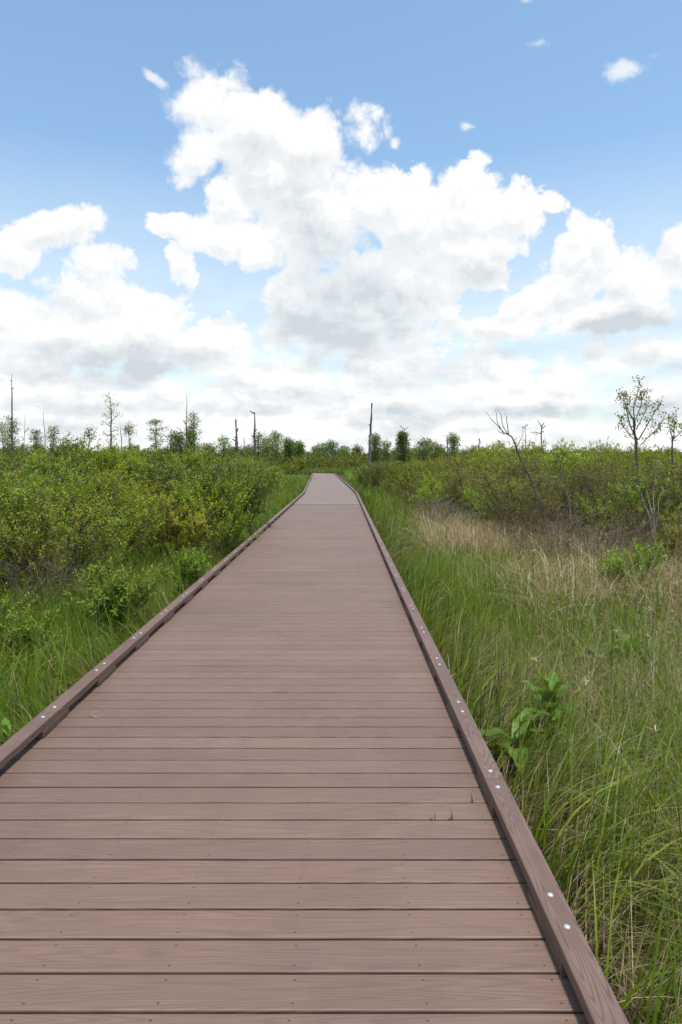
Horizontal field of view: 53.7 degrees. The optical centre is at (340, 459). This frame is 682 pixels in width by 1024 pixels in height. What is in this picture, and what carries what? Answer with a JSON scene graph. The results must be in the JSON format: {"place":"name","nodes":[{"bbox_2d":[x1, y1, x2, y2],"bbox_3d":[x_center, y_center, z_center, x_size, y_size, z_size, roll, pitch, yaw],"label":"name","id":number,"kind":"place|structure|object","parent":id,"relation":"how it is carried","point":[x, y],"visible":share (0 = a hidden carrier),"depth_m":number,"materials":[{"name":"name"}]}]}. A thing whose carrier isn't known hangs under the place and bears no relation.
{"place":"outdoors","nodes":[
{"label":"outdoors","id":0,"kind":"place"},
{"bbox_2d":[0,476,681,1023],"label":"dry grass","id":1,"kind":"structure","parent":0,"point":[484,536],"depth_m":7.02,"materials":[{"name":"beige plant"}]},
{"bbox_2d":[485,409,549,537],"bbox_3d":[3.571,0.358,13.566,1.344,2.762,0.129,0,0,-1],"label":"bare tree","id":2,"kind":"object","parent":1,"relation":"on","point":[528,474],"visible":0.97,"depth_m":13.58,"materials":[{"name":"grey wood"}]},
{"bbox_2d":[548,448,572,544],"bbox_3d":[4.307,0.689,13.183,0.519,1.992,0.075,0,0,-5],"label":"bare tree","id":3,"kind":"object","parent":1,"relation":"on","point":[565,488],"visible":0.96,"depth_m":13.19,"materials":[{"name":"grey wood"}]},
{"bbox_2d":[636,454,663,543],"bbox_3d":[4.846,0.633,10.582,0.448,1.452,0.060,0,0,0],"label":"bare tree","id":4,"kind":"object","parent":1,"relation":"on","point":[654,525],"visible":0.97,"depth_m":10.57,"materials":[{"name":"wood"}]},
{"bbox_2d":[0,466,681,1023],"bbox_3d":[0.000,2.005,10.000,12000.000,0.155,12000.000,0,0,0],"label":"ground","id":5,"kind":"structure","parent":0,"point":[592,916],"depth_m":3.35,"materials":[{"name":"green plant"}]},
{"bbox_2d":[0,717,10,743],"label":"broad leaved plant","id":6,"kind":"object","parent":5,"relation":"on","point":[6,728],"visible":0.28,"depth_m":4.21,"materials":[{"name":"green plant"}]},
{"bbox_2d":[0,422,14,454],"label":"tree","id":7,"kind":"object","parent":5,"relation":"on","point":[2,425],"visible":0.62,"depth_m":60.09,"materials":[{"name":"green plant"}]},
{"bbox_2d":[0,415,21,453],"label":"tree","id":8,"kind":"object","parent":5,"relation":"on","point":[15,431],"visible":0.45,"depth_m":64.04,"materials":[{"name":"green plant"}]},
{"bbox_2d":[10,379,13,452],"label":"dead tree","id":9,"kind":"object","parent":5,"relation":"on","point":[12,415],"visible":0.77,"depth_m":59.91,"materials":[{"name":"grey wood"}]},
{"bbox_2d":[0,444,59,473],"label":"shrub","id":10,"kind":"object","parent":5,"relation":"on","point":[42,456],"visible":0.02,"depth_m":23.24,"materials":[{"name":"green plant"}]},
{"bbox_2d":[0,451,68,521],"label":"shrub","id":11,"kind":"object","parent":5,"relation":"on","point":[15,479],"visible":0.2,"depth_m":14.04,"materials":[{"name":"green plant"}]},
{"bbox_2d":[0,582,72,674],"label":"shrub","id":12,"kind":"object","parent":5,"relation":"on","point":[31,630],"visible":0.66,"depth_m":6.21,"materials":[{"name":"green plant"}]},
{"bbox_2d":[28,428,45,453],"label":"tree","id":13,"kind":"object","parent":5,"relation":"on","point":[35,444],"visible":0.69,"depth_m":72.02,"materials":[{"name":"green plant"}]},
{"bbox_2d":[0,514,97,621],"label":"twiggy shrub","id":14,"kind":"object","parent":5,"relation":"on","point":[52,578],"visible":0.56,"depth_m":7.62,"materials":[{"name":"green plant"}]},
{"bbox_2d":[0,444,99,599],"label":"shrub","id":15,"kind":"object","parent":5,"relation":"on","point":[19,492],"visible":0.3,"depth_m":8.84,"materials":[{"name":"green plant"}]},
{"bbox_2d":[43,425,61,452],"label":"tree","id":16,"kind":"object","parent":5,"relation":"on","point":[52,434],"visible":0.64,"depth_m":69.73,"materials":[{"name":"green plant"}]},
{"bbox_2d":[0,431,104,502],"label":"shrub","id":17,"kind":"object","parent":5,"relation":"on","point":[66,452],"visible":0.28,"depth_m":15.70,"materials":[{"name":"green plant"}]},
{"bbox_2d":[0,473,139,613],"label":"shrub","id":18,"kind":"object","parent":5,"relation":"on","point":[7,530],"visible":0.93,"depth_m":8.07,"materials":[{"name":"green plant"}]},
{"bbox_2d":[16,444,131,539],"bbox_3d":[-5.838,0.841,14.711,2.844,2.467,2.268,0,0,37],"label":"shrub","id":19,"kind":"object","parent":5,"relation":"on","point":[63,468],"visible":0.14,"depth_m":14.74,"materials":[{"name":"green plant"}]},
{"bbox_2d":[36,438,123,468],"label":"shrub","id":20,"kind":"object","parent":5,"relation":"on","point":[100,451],"visible":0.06,"depth_m":26.64,"materials":[{"name":"green plant"}]},
{"bbox_2d":[47,476,116,549],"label":"shrub","id":21,"kind":"object","parent":5,"relation":"on","point":[67,485],"visible":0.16,"depth_m":11.57,"materials":[{"name":"green plant"}]},
{"bbox_2d":[48,462,124,555],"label":"shrub","id":22,"kind":"object","parent":5,"relation":"on","point":[77,478],"visible":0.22,"depth_m":13.43,"materials":[{"name":"green plant"}]},
{"bbox_2d":[1,458,177,586],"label":"shrub","id":23,"kind":"object","parent":5,"relation":"on","point":[116,503],"visible":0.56,"depth_m":10.44,"materials":[{"name":"green plant"}]},
{"bbox_2d":[99,392,122,448],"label":"tree","id":24,"kind":"object","parent":5,"relation":"on","point":[111,429],"visible":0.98,"depth_m":61.94,"materials":[{"name":"green plant"}]},
{"bbox_2d":[75,437,149,493],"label":"shrub","id":25,"kind":"object","parent":5,"relation":"on","point":[113,463],"visible":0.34,"depth_m":19.03,"materials":[{"name":"green plant"}]},
{"bbox_2d":[62,549,163,640],"bbox_3d":[-2.374,1.528,7.277,1.064,1.089,1.095,0,0,-35],"label":"shrub","id":26,"kind":"object","parent":5,"relation":"on","point":[117,589],"visible":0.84,"depth_m":7.10,"materials":[{"name":"green plant"}]},
{"bbox_2d":[118,421,136,448],"bbox_3d":[-10.776,0.038,34.138,0.958,4.041,0.938,0,0,17],"label":"tree","id":27,"kind":"object","parent":5,"relation":"on","point":[130,430],"visible":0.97,"depth_m":34.07,"materials":[{"name":"green plant"}]},
{"bbox_2d":[119,470,184,553],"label":"shrub","id":28,"kind":"object","parent":5,"relation":"on","point":[152,486],"visible":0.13,"depth_m":13.32,"materials":[{"name":"green plant"}]},
{"bbox_2d":[144,419,166,451],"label":"tree","id":29,"kind":"object","parent":5,"relation":"on","point":[154,421],"visible":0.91,"depth_m":70.02,"materials":[{"name":"green plant"}]},
{"bbox_2d":[119,480,224,567],"bbox_3d":[-2.903,1.192,11.750,1.835,1.737,2.037,0,0,-6],"label":"shrub","id":30,"kind":"object","parent":5,"relation":"on","point":[193,526],"visible":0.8,"depth_m":11.37,"materials":[{"name":"green plant"}]},
{"bbox_2d":[162,429,182,452],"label":"tree","id":31,"kind":"object","parent":5,"relation":"on","point":[175,443],"visible":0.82,"depth_m":84.84,"materials":[{"name":"green plant"}]},
{"bbox_2d":[172,431,185,453],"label":"tree","id":32,"kind":"object","parent":5,"relation":"on","point":[180,441],"visible":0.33,"depth_m":94.70,"materials":[{"name":"green plant"}]},
{"bbox_2d":[151,540,214,595],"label":"shrub","id":33,"kind":"object","parent":5,"relation":"on","point":[193,562],"visible":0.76,"depth_m":9.52,"materials":[{"name":"green plant"}]},
{"bbox_2d":[163,449,211,487],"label":"shrub","id":34,"kind":"object","parent":5,"relation":"on","point":[187,470],"visible":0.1,"depth_m":22.65,"materials":[{"name":"green plant"}]},
{"bbox_2d":[182,425,197,454],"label":"tree","id":35,"kind":"object","parent":5,"relation":"on","point":[188,438],"visible":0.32,"depth_m":69.77,"materials":[{"name":"green plant"}]},
{"bbox_2d":[114,445,266,541],"bbox_3d":[-3.104,0.867,14.595,3.132,2.417,3.763,0,0,-39],"label":"shrub","id":36,"kind":"object","parent":5,"relation":"on","point":[170,470],"visible":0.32,"depth_m":14.69,"materials":[{"name":"green plant"}]},
{"bbox_2d":[184,411,203,454],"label":"tree","id":37,"kind":"object","parent":5,"relation":"on","point":[193,445],"visible":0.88,"depth_m":66.05,"materials":[{"name":"green plant"}]},
{"bbox_2d":[170,443,221,465],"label":"shrub","id":38,"kind":"object","parent":5,"relation":"on","point":[196,455],"visible":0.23,"depth_m":36.86,"materials":[{"name":"green plant"}]},
{"bbox_2d":[168,468,253,563],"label":"shrub","id":39,"kind":"object","parent":5,"relation":"on","point":[189,494],"visible":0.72,"depth_m":12.33,"materials":[{"name":"green plant"}]},
{"bbox_2d":[216,434,231,453],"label":"tree","id":40,"kind":"object","parent":5,"relation":"on","point":[223,444],"visible":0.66,"depth_m":89.80,"materials":[{"name":"green plant"}]},
{"bbox_2d":[210,518,262,556],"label":"shrub","id":41,"kind":"object","parent":5,"relation":"on","point":[241,541],"visible":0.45,"depth_m":13.01,"materials":[{"name":"green plant"}]},
{"bbox_2d":[187,453,286,540],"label":"shrub","id":42,"kind":"object","parent":5,"relation":"on","point":[257,483],"visible":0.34,"depth_m":15.52,"materials":[{"name":"green plant"}]},
{"bbox_2d":[216,449,273,480],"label":"shrub","id":43,"kind":"object","parent":5,"relation":"on","point":[243,465],"visible":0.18,"depth_m":32.25,"materials":[{"name":"green plant"}]},
{"bbox_2d":[250,411,256,460],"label":"dead tree","id":44,"kind":"object","parent":5,"relation":"on","point":[254,446],"visible":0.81,"depth_m":61.93,"materials":[{"name":"grey wood"}]},
{"bbox_2d":[248,431,268,460],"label":"tree","id":45,"kind":"object","parent":5,"relation":"on","point":[261,443],"visible":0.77,"depth_m":74.89,"materials":[{"name":"green plant"}]},
{"bbox_2d":[265,430,286,462],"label":"tree","id":46,"kind":"object","parent":5,"relation":"on","point":[275,442],"visible":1,"depth_m":87.95,"materials":[{"name":"green plant"}]},
{"bbox_2d":[279,436,294,464],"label":"tree","id":47,"kind":"object","parent":5,"relation":"on","point":[284,446],"visible":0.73,"depth_m":97.65,"materials":[{"name":"green plant"}]},
{"bbox_2d":[282,439,296,470],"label":"tree","id":48,"kind":"object","parent":5,"relation":"on","point":[292,447],"visible":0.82,"depth_m":97.65,"materials":[{"name":"green plant"}]},
{"bbox_2d":[293,439,306,471],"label":"tree","id":49,"kind":"object","parent":5,"relation":"on","point":[299,449],"visible":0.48,"depth_m":103.79,"materials":[{"name":"green plant"}]},
{"bbox_2d":[0,471,628,1023],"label":"boardwalk","id":50,"kind":"structure","parent":5,"relation":"on","point":[218,811],"depth_m":2.82,"materials":[{"name":"brown wood"}]},
{"bbox_2d":[320,439,341,468],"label":"tree","id":51,"kind":"object","parent":5,"relation":"on","point":[330,446],"visible":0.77,"depth_m":119.76,"materials":[{"name":"green plant"}]},
{"bbox_2d":[0,447,676,481],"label":"scrub","id":52,"kind":"object","parent":5,"relation":"on","point":[359,462],"visible":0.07,"depth_m":93.58,"materials":[{"name":"green plant"}]},
{"bbox_2d":[354,463,386,493],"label":"shrub","id":53,"kind":"object","parent":5,"relation":"on","point":[375,478],"visible":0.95,"depth_m":35.78,"materials":[{"name":"green plant"}]},
{"bbox_2d":[368,403,372,468],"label":"dead tree","id":54,"kind":"object","parent":5,"relation":"on","point":[369,449],"visible":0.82,"depth_m":59.92,"materials":[{"name":"grey wood"}]},
{"bbox_2d":[367,432,383,461],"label":"tree","id":55,"kind":"object","parent":5,"relation":"on","point":[375,448],"visible":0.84,"depth_m":84.67,"materials":[{"name":"green plant"}]},
{"bbox_2d":[380,440,393,461],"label":"tree","id":56,"kind":"object","parent":5,"relation":"on","point":[386,449],"visible":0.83,"depth_m":89.85,"materials":[{"name":"green plant"}]},
{"bbox_2d":[378,459,401,489],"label":"shrub","id":57,"kind":"object","parent":5,"relation":"on","point":[387,469],"visible":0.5,"depth_m":42.11,"materials":[{"name":"green plant"}]},
{"bbox_2d":[375,475,407,496],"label":"shrub","id":58,"kind":"object","parent":5,"relation":"on","point":[387,486],"visible":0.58,"depth_m":33.15,"materials":[{"name":"green plant"}]},
{"bbox_2d":[392,431,414,461],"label":"tree","id":59,"kind":"object","parent":5,"relation":"on","point":[400,445],"visible":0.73,"depth_m":77.60,"materials":[{"name":"green plant"}]},
{"bbox_2d":[391,479,426,506],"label":"shrub","id":60,"kind":"object","parent":5,"relation":"on","point":[404,493],"visible":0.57,"depth_m":25.85,"materials":[{"name":"green plant"}]},
{"bbox_2d":[384,457,439,491],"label":"shrub","id":61,"kind":"object","parent":5,"relation":"on","point":[398,475],"visible":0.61,"depth_m":30.66,"materials":[{"name":"green plant"}]},
{"bbox_2d":[402,481,439,513],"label":"shrub","id":62,"kind":"object","parent":5,"relation":"on","point":[423,498],"visible":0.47,"depth_m":23.34,"materials":[{"name":"green plant"}]},
{"bbox_2d":[402,471,439,498],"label":"shrub","id":63,"kind":"object","parent":5,"relation":"on","point":[417,479],"visible":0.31,"depth_m":27.48,"materials":[{"name":"green plant"}]},
{"bbox_2d":[415,437,430,459],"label":"tree","id":64,"kind":"object","parent":5,"relation":"on","point":[421,443],"visible":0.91,"depth_m":88.01,"materials":[{"name":"green plant"}]},
{"bbox_2d":[422,437,436,460],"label":"tree","id":65,"kind":"object","parent":5,"relation":"on","point":[430,442],"visible":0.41,"depth_m":91.75,"materials":[{"name":"green plant"}]},
{"bbox_2d":[398,485,473,525],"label":"twiggy shrub","id":66,"kind":"object","parent":5,"relation":"on","point":[435,513],"visible":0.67,"depth_m":17.51,"materials":[{"name":"brown plant"}]},
{"bbox_2d":[416,452,457,478],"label":"shrub","id":67,"kind":"object","parent":5,"relation":"on","point":[428,464],"visible":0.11,"depth_m":36.98,"materials":[{"name":"green plant"}]},
{"bbox_2d":[419,469,480,512],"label":"shrub","id":68,"kind":"object","parent":5,"relation":"on","point":[428,480],"visible":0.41,"depth_m":21.75,"materials":[{"name":"green plant"}]},
{"bbox_2d":[445,432,460,460],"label":"tree","id":69,"kind":"object","parent":5,"relation":"on","point":[453,439],"visible":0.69,"depth_m":74.78,"materials":[{"name":"green plant"}]},
{"bbox_2d":[427,460,490,517],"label":"shrub","id":70,"kind":"object","parent":5,"relation":"on","point":[455,489],"visible":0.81,"depth_m":19.75,"materials":[{"name":"green plant"}]},
{"bbox_2d":[432,452,486,478],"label":"shrub","id":71,"kind":"object","parent":5,"relation":"on","point":[433,466],"visible":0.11,"depth_m":31.84,"materials":[{"name":"green plant"}]},
{"bbox_2d":[434,447,486,507],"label":"shrub","id":72,"kind":"object","parent":5,"relation":"on","point":[467,462],"visible":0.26,"depth_m":28.25,"materials":[{"name":"green plant"}]},
{"bbox_2d":[438,451,536,518],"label":"shrub","id":73,"kind":"object","parent":5,"relation":"on","point":[471,474],"visible":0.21,"depth_m":22.33,"materials":[{"name":"green plant"}]},
{"bbox_2d":[465,439,520,487],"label":"shrub","id":74,"kind":"object","parent":5,"relation":"on","point":[482,450],"visible":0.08,"depth_m":30.20,"materials":[{"name":"green plant"}]},
{"bbox_2d":[461,469,536,527],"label":"shrub","id":75,"kind":"object","parent":5,"relation":"on","point":[476,501],"visible":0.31,"depth_m":17.46,"materials":[{"name":"green plant"}]},
{"bbox_2d":[464,453,564,538],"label":"shrub","id":76,"kind":"object","parent":5,"relation":"on","point":[513,496],"visible":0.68,"depth_m":15.33,"materials":[{"name":"green plant"}]},
{"bbox_2d":[479,710,549,776],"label":"broad leaved plant","id":77,"kind":"object","parent":5,"relation":"on","point":[499,730],"visible":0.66,"depth_m":4.26,"materials":[{"name":"green plant"}]},
{"bbox_2d":[474,489,561,541],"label":"shrub","id":78,"kind":"object","parent":5,"relation":"on","point":[507,515],"visible":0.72,"depth_m":13.76,"materials":[{"name":"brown plant"}]},
{"bbox_2d":[472,434,569,524],"bbox_3d":[5.235,0.647,20.285,2.793,2.873,3.276,0,0,-1],"label":"shrub","id":79,"kind":"object","parent":5,"relation":"on","point":[511,465],"visible":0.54,"depth_m":19.79,"materials":[{"name":"green plant"}]},
{"bbox_2d":[469,437,589,519],"bbox_3d":[6.612,0.662,22.953,3.689,2.848,3.740,0,0,-14],"label":"shrub","id":80,"kind":"object","parent":5,"relation":"on","point":[547,458],"visible":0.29,"depth_m":22.32,"materials":[{"name":"green plant"}]},
{"bbox_2d":[488,495,598,564],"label":"twiggy shrub","id":81,"kind":"object","parent":5,"relation":"on","point":[537,535],"visible":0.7,"depth_m":12.13,"materials":[{"name":"brown plant"}]},
{"bbox_2d":[518,671,579,749],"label":"broad leaved plant","id":82,"kind":"object","parent":5,"relation":"on","point":[549,685],"visible":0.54,"depth_m":4.60,"materials":[{"name":"green plant"}]},
{"bbox_2d":[526,704,577,753],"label":"broad leaved plant","id":83,"kind":"object","parent":5,"relation":"on","point":[553,714],"visible":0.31,"depth_m":4.49,"materials":[{"name":"green plant"}]},
{"bbox_2d":[533,460,615,529],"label":"shrub","id":84,"kind":"object","parent":5,"relation":"on","point":[563,482],"visible":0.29,"depth_m":18.87,"materials":[{"name":"green plant"}]},
{"bbox_2d":[513,453,644,536],"bbox_3d":[6.048,0.935,17.567,3.479,2.273,2.865,0,0,0],"label":"shrub","id":85,"kind":"object","parent":5,"relation":"on","point":[568,490],"visible":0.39,"depth_m":17.64,"materials":[{"name":"green plant"}]},
{"bbox_2d":[507,494,678,565],"bbox_3d":[4.311,1.268,11.379,2.628,1.605,2.548,0,0,-25],"label":"twiggy shrub","id":86,"kind":"object","parent":5,"relation":"on","point":[598,532],"visible":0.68,"depth_m":11.35,"materials":[{"name":"brown plant"}]},
{"bbox_2d":[555,443,638,472],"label":"shrub","id":87,"kind":"object","parent":5,"relation":"on","point":[596,456],"visible":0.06,"depth_m":26.98,"materials":[{"name":"green plant"}]},
{"bbox_2d":[578,638,622,670],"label":"broad leaved plant","id":88,"kind":"object","parent":5,"relation":"on","point":[604,650],"visible":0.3,"depth_m":6.22,"materials":[{"name":"green plant"}]},
{"bbox_2d":[567,449,634,481],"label":"shrub","id":89,"kind":"object","parent":5,"relation":"on","point":[600,460],"visible":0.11,"depth_m":24.46,"materials":[{"name":"green plant"}]},
{"bbox_2d":[559,445,681,552],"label":"shrub","id":90,"kind":"object","parent":5,"relation":"on","point":[588,493],"visible":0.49,"depth_m":14.49,"materials":[{"name":"green plant"}]},
{"bbox_2d":[574,471,666,538],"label":"shrub","id":91,"kind":"object","parent":5,"relation":"on","point":[612,501],"visible":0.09,"depth_m":15.79,"materials":[{"name":"green plant"}]},
{"bbox_2d":[570,453,681,549],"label":"shrub","id":92,"kind":"object","parent":5,"relation":"on","point":[636,496],"visible":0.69,"depth_m":12.71,"materials":[{"name":"green plant"}]},
{"bbox_2d":[584,536,668,601],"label":"shrub","id":93,"kind":"object","parent":5,"relation":"on","point":[617,563],"visible":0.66,"depth_m":9.34,"materials":[{"name":"green plant"}]},
{"bbox_2d":[580,444,674,486],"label":"shrub","id":94,"kind":"object","parent":5,"relation":"on","point":[649,457],"visible":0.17,"depth_m":25.43,"materials":[{"name":"green plant"}]},
{"bbox_2d":[604,630,665,674],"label":"broad leaved plant","id":95,"kind":"object","parent":5,"relation":"on","point":[636,639],"visible":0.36,"depth_m":6.27,"materials":[{"name":"green plant"}]},
{"bbox_2d":[605,451,674,475],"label":"shrub","id":96,"kind":"object","parent":5,"relation":"on","point":[643,465],"visible":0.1,"depth_m":22.21,"materials":[{"name":"green plant"}]},
{"bbox_2d":[603,456,676,524],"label":"shrub","id":97,"kind":"object","parent":5,"relation":"on","point":[627,471],"visible":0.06,"depth_m":20.82,"materials":[{"name":"green plant"}]},
{"bbox_2d":[613,374,667,544],"bbox_3d":[6.878,-0.023,15.553,1.209,4.039,0.882,0,0,-13],"label":"sapling","id":98,"kind":"object","parent":5,"relation":"on","point":[635,438],"visible":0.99,"depth_m":15.57,"materials":[{"name":"green plant"}]},
{"bbox_2d":[600,479,681,567],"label":"twiggy shrub","id":99,"kind":"object","parent":5,"relation":"on","point":[645,534],"visible":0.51,"depth_m":10.79,"materials":[{"name":"brown plant"}]},
{"bbox_2d":[624,443,662,466],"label":"shrub","id":100,"kind":"object","parent":5,"relation":"on","point":[639,453],"visible":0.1,"depth_m":31.04,"materials":[{"name":"green plant"}]},
{"bbox_2d":[623,445,681,523],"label":"shrub","id":101,"kind":"object","parent":5,"relation":"on","point":[674,496],"visible":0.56,"depth_m":12.61,"materials":[{"name":"green plant"}]},
{"bbox_2d":[628,451,681,499],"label":"shrub","id":102,"kind":"object","parent":5,"relation":"on","point":[661,467],"visible":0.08,"depth_m":19.94,"materials":[{"name":"green plant"}]},
{"bbox_2d":[648,501,681,566],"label":"shrub","id":103,"kind":"object","parent":5,"relation":"on","point":[674,540],"visible":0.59,"depth_m":10.76,"materials":[{"name":"green plant"}]},
{"bbox_2d":[662,407,681,493],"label":"sapling","id":104,"kind":"object","parent":5,"relation":"on","point":[673,437],"visible":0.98,"depth_m":14.78,"materials":[{"name":"green plant"}]},
{"bbox_2d":[0,0,681,453],"label":"sky","id":105,"kind":"structure","parent":0,"point":[302,216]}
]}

